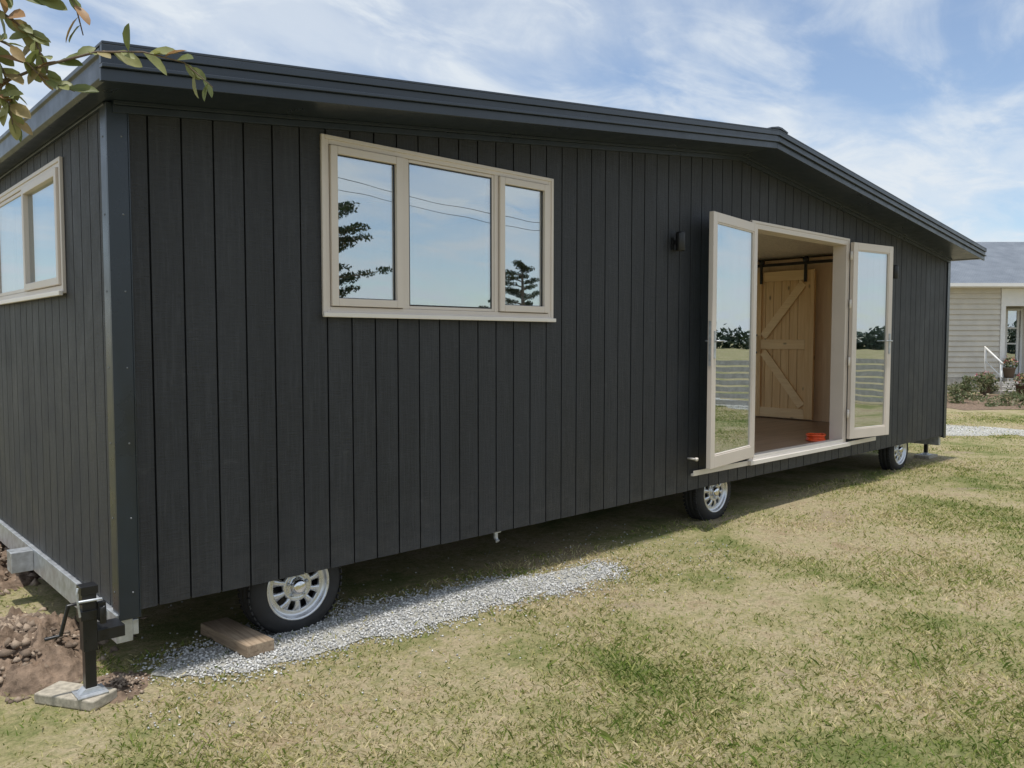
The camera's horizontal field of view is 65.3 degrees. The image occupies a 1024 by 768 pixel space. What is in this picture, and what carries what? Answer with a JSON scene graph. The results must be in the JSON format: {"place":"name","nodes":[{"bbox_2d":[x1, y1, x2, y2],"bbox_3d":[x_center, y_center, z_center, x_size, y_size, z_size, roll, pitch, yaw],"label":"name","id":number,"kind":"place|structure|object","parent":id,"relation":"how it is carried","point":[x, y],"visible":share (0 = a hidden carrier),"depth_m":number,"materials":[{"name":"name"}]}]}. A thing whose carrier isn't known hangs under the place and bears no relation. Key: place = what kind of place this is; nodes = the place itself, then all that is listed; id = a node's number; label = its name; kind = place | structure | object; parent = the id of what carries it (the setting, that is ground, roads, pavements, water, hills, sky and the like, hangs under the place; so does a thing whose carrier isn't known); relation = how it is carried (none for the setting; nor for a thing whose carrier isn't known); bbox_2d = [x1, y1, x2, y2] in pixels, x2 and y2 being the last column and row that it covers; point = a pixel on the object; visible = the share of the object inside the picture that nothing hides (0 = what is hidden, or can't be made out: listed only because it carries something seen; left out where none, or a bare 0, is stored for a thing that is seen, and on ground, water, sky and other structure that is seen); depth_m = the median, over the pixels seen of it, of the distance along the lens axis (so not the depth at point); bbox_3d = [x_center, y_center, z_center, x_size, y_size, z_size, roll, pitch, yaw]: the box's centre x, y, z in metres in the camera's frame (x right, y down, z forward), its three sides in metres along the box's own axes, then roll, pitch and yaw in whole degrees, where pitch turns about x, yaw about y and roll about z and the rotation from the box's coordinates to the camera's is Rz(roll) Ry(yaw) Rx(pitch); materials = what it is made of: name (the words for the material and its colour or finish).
{"place":"outdoors","nodes":[
{"label":"outdoors","id":0,"kind":"place"},
{"bbox_2d":[0,392,1023,767],"bbox_3d":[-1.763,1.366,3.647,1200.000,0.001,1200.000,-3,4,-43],"label":"ground","id":1,"kind":"structure","parent":0,"point":[176,624],"depth_m":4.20,"materials":[{"name":"green plant"}]},
{"bbox_2d":[0,541,40,591],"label":"dirt pile","id":2,"kind":"object","parent":1,"relation":"on","point":[22,579],"visible":0.15,"depth_m":5.15,"materials":[{"name":"soil"}]},
{"bbox_2d":[0,606,98,696],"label":"dirt pile","id":3,"kind":"object","parent":1,"relation":"on","point":[64,663],"visible":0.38,"depth_m":3.72,"materials":[{"name":"soil"}]},
{"bbox_2d":[34,681,116,710],"bbox_3d":[-1.891,1.352,3.467,0.310,0.045,0.140,1,3,15],"label":"concrete paver","id":4,"kind":"object","parent":1,"relation":"on","point":[59,694],"visible":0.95,"depth_m":3.42,"materials":[{"name":"beige concrete"}]},
{"bbox_2d":[44,582,124,700],"bbox_3d":[-1.834,1.093,3.434,0.300,0.473,0.154,-3,4,-43],"label":"trailer jack","id":5,"kind":"object","parent":4,"relation":"on","point":[91,609],"visible":1,"depth_m":3.41,"materials":[{"name":"black metal"}]},
{"bbox_2d":[0,544,188,703],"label":"soil clods","id":6,"kind":"object","parent":1,"relation":"on","point":[22,625],"visible":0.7,"depth_m":3.87,"materials":[{"name":"brown soil"}]},
{"bbox_2d":[0,0,212,141],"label":"broadleaf tree","id":7,"kind":"object","parent":1,"relation":"on","point":[38,71],"visible":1,"depth_m":1.41,"materials":[{"name":"green plant"}]},
{"bbox_2d":[97,672,150,703],"bbox_3d":[-1.764,1.365,3.618,0.350,0.046,0.425,-3,4,-43],"label":"dirt pile","id":8,"kind":"object","parent":1,"relation":"on","point":[121,695],"visible":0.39,"depth_m":3.60,"materials":[{"name":"soil"}]},
{"bbox_2d":[151,562,609,678],"bbox_3d":[-0.510,1.308,4.650,2.979,0.001,0.557,-2,4,-36],"label":"gravel strip","id":9,"kind":"object","parent":1,"relation":"on","point":[158,672],"visible":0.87,"depth_m":4.39,"materials":[{"name":"grey gravel"}]},
{"bbox_2d":[237,566,341,634],"bbox_3d":[-1.196,1.085,4.352,0.552,0.552,0.192,-3,4,-43],"label":"wheel","id":10,"kind":"object","parent":9,"relation":"on","point":[294,603],"visible":0.58,"depth_m":4.28,"materials":[{"name":"rubber"}]},
{"bbox_2d":[129,556,637,694],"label":"gravel","id":11,"kind":"structure","parent":9,"relation":"on","point":[388,626],"depth_m":4.50,"materials":[{"name":"grey gravel"}]},
{"bbox_2d":[201,617,273,657],"bbox_3d":[-1.421,1.302,4.123,0.480,0.060,0.150,3,2,42],"label":"timber block","id":12,"kind":"object","parent":11,"relation":"on","point":[239,638],"depth_m":4.06,"materials":[{"name":"brown wood"}]},
{"bbox_2d":[102,524,778,759],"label":"scattered gravel","id":13,"kind":"structure","parent":1,"relation":"on","point":[142,637],"depth_m":4.32,"materials":[{"name":"grey gravel"}]},
{"bbox_2d":[0,436,940,643],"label":"trailer chassis","id":14,"kind":"object","parent":1,"relation":"on","point":[24,554],"visible":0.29,"depth_m":4.65,"materials":[{"name":"silver metal"}]},
{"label":"deck","id":15,"kind":"structure","parent":14,"relation":"on","visible":0},
{"bbox_2d":[146,116,398,603],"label":"front wall","id":16,"kind":"structure","parent":15,"relation":"on","point":[216,362],"depth_m":3.88,"materials":[{"name":"black wood"}]},
{"bbox_2d":[320,133,555,321],"bbox_3d":[-0.387,-0.865,4.814,1.747,0.956,0.127,-3,4,-43],"label":"front window frame","id":17,"kind":"object","parent":16,"relation":"attached to","point":[332,148],"visible":0.91,"depth_m":4.56,"materials":[{"name":"beige metal"}]},
{"bbox_2d":[338,155,542,307],"bbox_3d":[-0.368,-0.869,4.795,1.552,0.810,0.004,-3,4,-43],"label":"front window gasket","id":18,"kind":"object","parent":17,"relation":"attached to","point":[409,235],"visible":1,"depth_m":4.70,"materials":[{"name":"black rubber"}]},
{"bbox_2d":[410,170,541,307],"bbox_3d":[-0.372,-0.869,4.800,1.552,0.810,0.006,-3,4,-43],"label":"front window glass","id":19,"kind":"object","parent":17,"relation":"attached to","point":[470,198],"visible":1,"depth_m":5.01,"materials":[{"name":"white"}]},
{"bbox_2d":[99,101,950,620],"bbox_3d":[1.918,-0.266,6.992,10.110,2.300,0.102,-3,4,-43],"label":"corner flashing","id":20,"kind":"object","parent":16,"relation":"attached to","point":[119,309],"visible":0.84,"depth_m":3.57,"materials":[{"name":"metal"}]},
{"bbox_2d":[102,135,133,592],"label":"flashing screws","id":21,"kind":"object","parent":20,"relation":"attached to","point":[126,367],"visible":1,"depth_m":3.57,"materials":[{"name":"metal"}]},
{"bbox_2d":[129,114,947,608],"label":"front cladding","id":22,"kind":"structure","parent":16,"relation":"attached to","point":[593,398],"depth_m":4.65,"materials":[{"name":"black wood"}]},
{"bbox_2d":[671,231,685,250],"bbox_3d":[1.309,-1.118,6.263,0.076,0.149,0.104,-3,4,-43],"label":"wall light","id":23,"kind":"object","parent":22,"relation":"attached to","point":[678,243],"visible":1,"depth_m":6.22,"materials":[{"name":"black metal"}]},
{"bbox_2d":[893,265,898,278],"bbox_3d":[4.308,-1.266,9.025,0.076,0.149,0.104,-3,4,-43],"label":"wall light","id":24,"kind":"object","parent":22,"relation":"attached to","point":[895,271],"visible":0.57,"depth_m":8.98,"materials":[{"name":"black metal"}]},
{"bbox_2d":[691,220,875,475],"bbox_3d":[2.740,-0.393,7.739,3.510,2.175,0.190,-3,4,-43],"label":"door frame","id":25,"kind":"object","parent":16,"relation":"attached to","point":[839,339],"visible":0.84,"depth_m":8.35,"materials":[{"name":"beige wood"}]},
{"bbox_2d":[706,211,757,468],"bbox_3d":[1.860,-0.359,6.724,0.040,2.055,0.900,2,4,39],"label":"door","id":26,"kind":"structure","parent":25,"relation":"attached to","point":[733,320],"depth_m":6.69,"materials":[{"name":"clear glass"}]},
{"bbox_2d":[705,321,724,365],"bbox_3d":[1.624,-0.326,6.432,0.125,0.360,0.153,2,4,39],"label":"door leaf handle","id":27,"kind":"object","parent":26,"relation":"attached to","point":[709,351],"visible":0.95,"depth_m":6.38,"materials":[{"name":"metal"}]},
{"bbox_2d":[847,251,852,417],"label":"door leaf hinges","id":28,"kind":"object","parent":25,"relation":"attached to","point":[851,258],"depth_m":8.33,"materials":[{"name":"metal"}]},
{"bbox_2d":[847,242,893,438],"bbox_3d":[3.841,-0.458,8.565,0.730,2.055,0.040,-2,4,-34],"label":"door","id":29,"kind":"structure","parent":25,"relation":"attached to","point":[870,337],"depth_m":8.55,"materials":[{"name":"clear glass"}]},
{"bbox_2d":[886,334,892,353],"bbox_3d":[4.082,-0.450,8.730,0.153,0.360,0.125,-2,4,-34],"label":"door leaf handle","id":30,"kind":"object","parent":29,"relation":"attached to","point":[889,341],"visible":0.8,"depth_m":8.72,"materials":[{"name":"metal"}]},
{"bbox_2d":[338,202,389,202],"bbox_3d":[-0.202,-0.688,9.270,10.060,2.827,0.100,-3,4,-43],"label":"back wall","id":31,"kind":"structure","parent":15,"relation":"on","point":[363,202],"depth_m":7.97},
{"bbox_2d":[754,416,828,452],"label":"floor planks","id":32,"kind":"object","parent":15,"relation":"on","point":[773,433],"visible":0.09,"depth_m":9.37,"materials":[{"name":"wood"}]},
{"bbox_2d":[409,223,832,421],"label":"partition wall","id":33,"kind":"structure","parent":32,"relation":"on","point":[435,274],"depth_m":7.95,"materials":[{"name":"brown wood"}]},
{"bbox_2d":[756,256,832,352],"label":"barn door track","id":34,"kind":"structure","parent":33,"relation":"attached to","point":[805,262],"depth_m":10.61,"materials":[{"name":"black metal"}]},
{"bbox_2d":[755,269,815,419],"bbox_3d":[3.674,-0.533,10.828,0.054,1.980,0.880,-3,4,-43],"label":"barn door","id":35,"kind":"structure","parent":34,"relation":"hanging from","point":[785,339],"depth_m":10.79,"materials":[{"name":"brown wood"}]},
{"bbox_2d":[806,433,825,441],"bbox_3d":[3.232,0.565,8.504,0.260,0.077,0.188,-3,4,-43],"label":"orange hose coil","id":36,"kind":"object","parent":32,"relation":"on","point":[814,437],"visible":0.99,"depth_m":8.42,"materials":[{"name":"plastic"}]},
{"bbox_2d":[683,481,730,520],"bbox_3d":[1.733,0.940,7.050,0.552,0.552,0.192,-3,4,-43],"label":"wheel","id":37,"kind":"object","parent":1,"relation":"on","point":[707,503],"visible":0.56,"depth_m":6.96,"materials":[{"name":"rubber"}]},
{"bbox_2d":[878,443,907,470],"bbox_3d":[4.659,0.795,9.745,0.552,0.552,0.192,-3,4,-43],"label":"wheel","id":38,"kind":"object","parent":1,"relation":"on","point":[893,458],"visible":0.54,"depth_m":9.62,"materials":[{"name":"rubber"}]},
{"bbox_2d":[914,453,937,458],"bbox_3d":[5.550,0.964,10.721,0.300,0.040,0.200,-3,4,-43],"label":"concrete paver","id":39,"kind":"object","parent":1,"relation":"on","point":[919,455],"visible":0.94,"depth_m":10.63,"materials":[{"name":"grey concrete"}]},
{"bbox_2d":[921,444,930,454],"bbox_3d":[5.507,0.754,10.688,0.229,0.386,0.154,-3,4,-43],"label":"trailer jack","id":40,"kind":"object","parent":39,"relation":"on","point":[925,452],"visible":0.15,"depth_m":10.70,"materials":[{"name":"black metal"}]},
{"bbox_2d":[947,394,1023,409],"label":"garden bed","id":41,"kind":"object","parent":1,"relation":"on","point":[972,405],"visible":0.19,"depth_m":19.26,"materials":[{"name":"soil"}]},
{"bbox_2d":[947,384,973,400],"bbox_3d":[11.335,0.234,20.200,0.657,0.505,0.822,1,3,18],"label":"shrub","id":42,"kind":"object","parent":41,"relation":"on","point":[955,391],"visible":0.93,"depth_m":20.11,"materials":[{"name":"green plant"}]},
{"bbox_2d":[952,375,980,397],"bbox_3d":[12.267,0.075,21.611,0.846,0.667,0.580,-3,4,-43],"label":"shrub","id":43,"kind":"object","parent":41,"relation":"on","point":[969,380],"visible":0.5,"depth_m":21.57,"materials":[{"name":"green plant"}]},
{"bbox_2d":[971,373,998,395],"bbox_3d":[13.442,0.013,22.661,0.702,0.679,0.549,0,3,-8],"label":"shrub","id":44,"kind":"object","parent":41,"relation":"on","point":[987,384],"visible":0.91,"depth_m":22.59,"materials":[{"name":"green plant"}]},
{"bbox_2d":[947,378,1023,407],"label":"garden plants","id":45,"kind":"object","parent":41,"relation":"on","point":[974,397],"visible":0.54,"depth_m":19.78,"materials":[{"name":"green plant"}]},
{"bbox_2d":[1014,372,1023,393],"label":"flowering shrub","id":46,"kind":"object","parent":41,"relation":"on","point":[1019,377],"visible":0.87,"depth_m":22.85,"materials":[{"name":"green plant"}]},
{"bbox_2d":[1014,394,1023,401],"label":"shrub","id":47,"kind":"object","parent":41,"relation":"on","point":[1017,397],"visible":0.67,"depth_m":19.41,"materials":[{"name":"green plant"}]},
{"bbox_2d":[947,376,1023,393],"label":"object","id":48,"kind":"structure","parent":1,"relation":"on","point":[950,381],"depth_m":24.11,"materials":[{"name":"concrete"}]},
{"bbox_2d":[984,346,1003,390],"bbox_3d":[14.228,-0.414,23.642,0.060,1.406,0.928,0,3,0],"label":"handrail","id":49,"kind":"object","parent":48,"relation":"attached to","point":[994,356],"visible":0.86,"depth_m":23.55,"materials":[{"name":"white metal"}]},
{"bbox_2d":[1002,355,1018,377],"bbox_3d":[15.071,-0.531,24.233,0.500,0.696,0.500,1,3,12],"label":"potted plant","id":50,"kind":"object","parent":48,"relation":"on","point":[1008,372],"visible":0.9,"depth_m":24.14,"materials":[{"name":"brown plant"}]},
{"bbox_2d":[975,371,995,393],"bbox_3d":[13.971,-0.060,23.622,0.489,0.701,0.517,1,3,13],"label":"shrub","id":51,"kind":"object","parent":1,"relation":"on","point":[984,373],"visible":0.24,"depth_m":23.55,"materials":[{"name":"green plant"}]},
{"bbox_2d":[948,288,1023,377],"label":"walls","id":52,"kind":"structure","parent":1,"relation":"on","point":[974,320],"depth_m":24.30,"materials":[{"name":"beige wood"}]},
{"bbox_2d":[950,283,1023,376],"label":"trim","id":53,"kind":"structure","parent":52,"relation":"attached to","point":[1012,294],"depth_m":24.25,"materials":[{"name":"white wood"}]},
{"bbox_2d":[0,0,1023,241],"label":"sky","id":54,"kind":"structure","parent":0,"point":[922,100],"materials":[{"name":"blue"}]},
{"bbox_2d":[104,84,976,262],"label":"soffit","id":55,"kind":"structure","parent":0,"point":[189,104],"depth_m":4.88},
{"bbox_2d":[0,47,978,260],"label":"gutter","id":56,"kind":"object","parent":55,"relation":"attached to","point":[58,114],"visible":0.4,"depth_m":3.79,"materials":[{"name":"metal"}]},
{"bbox_2d":[94,40,986,260],"bbox_3d":[0.864,-1.831,8.081,10.380,0.741,3.990,-3,4,-43],"label":"barge flashing","id":57,"kind":"object","parent":55,"relation":"attached to","point":[240,76],"visible":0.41,"depth_m":4.34,"materials":[{"name":"metal"}]},
{"bbox_2d":[338,157,832,261],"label":"ceiling","id":58,"kind":"structure","parent":0,"point":[361,181],"depth_m":7.27,"materials":[{"name":"paint"}]},
{"bbox_2d":[946,424,1023,435],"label":"gravel path","id":59,"kind":"structure","parent":0,"point":[965,433],"depth_m":13.76,"materials":[{"name":"grey gravel"}]},
{"bbox_2d":[950,242,1023,282],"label":"roof","id":60,"kind":"structure","parent":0,"point":[1002,262],"depth_m":25.45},
{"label":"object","id":61,"kind":"object","parent":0,"visible":0},
{"bbox_2d":[0,156,66,304],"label":"side window frame","id":62,"kind":"object","parent":61,"relation":"attached to","point":[31,183],"visible":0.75,"depth_m":4.33,"materials":[{"name":"beige metal"}]},
{"bbox_2d":[0,180,55,292],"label":"side window glass","id":63,"kind":"object","parent":62,"relation":"attached to","point":[41,221],"visible":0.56,"depth_m":4.60,"materials":[{"name":"white"}]},
{"bbox_2d":[0,112,112,605],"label":"wall cladding","id":64,"kind":"structure","parent":61,"relation":"attached to","point":[54,481],"depth_m":4.15,"materials":[{"name":"black wood"}]}
]}

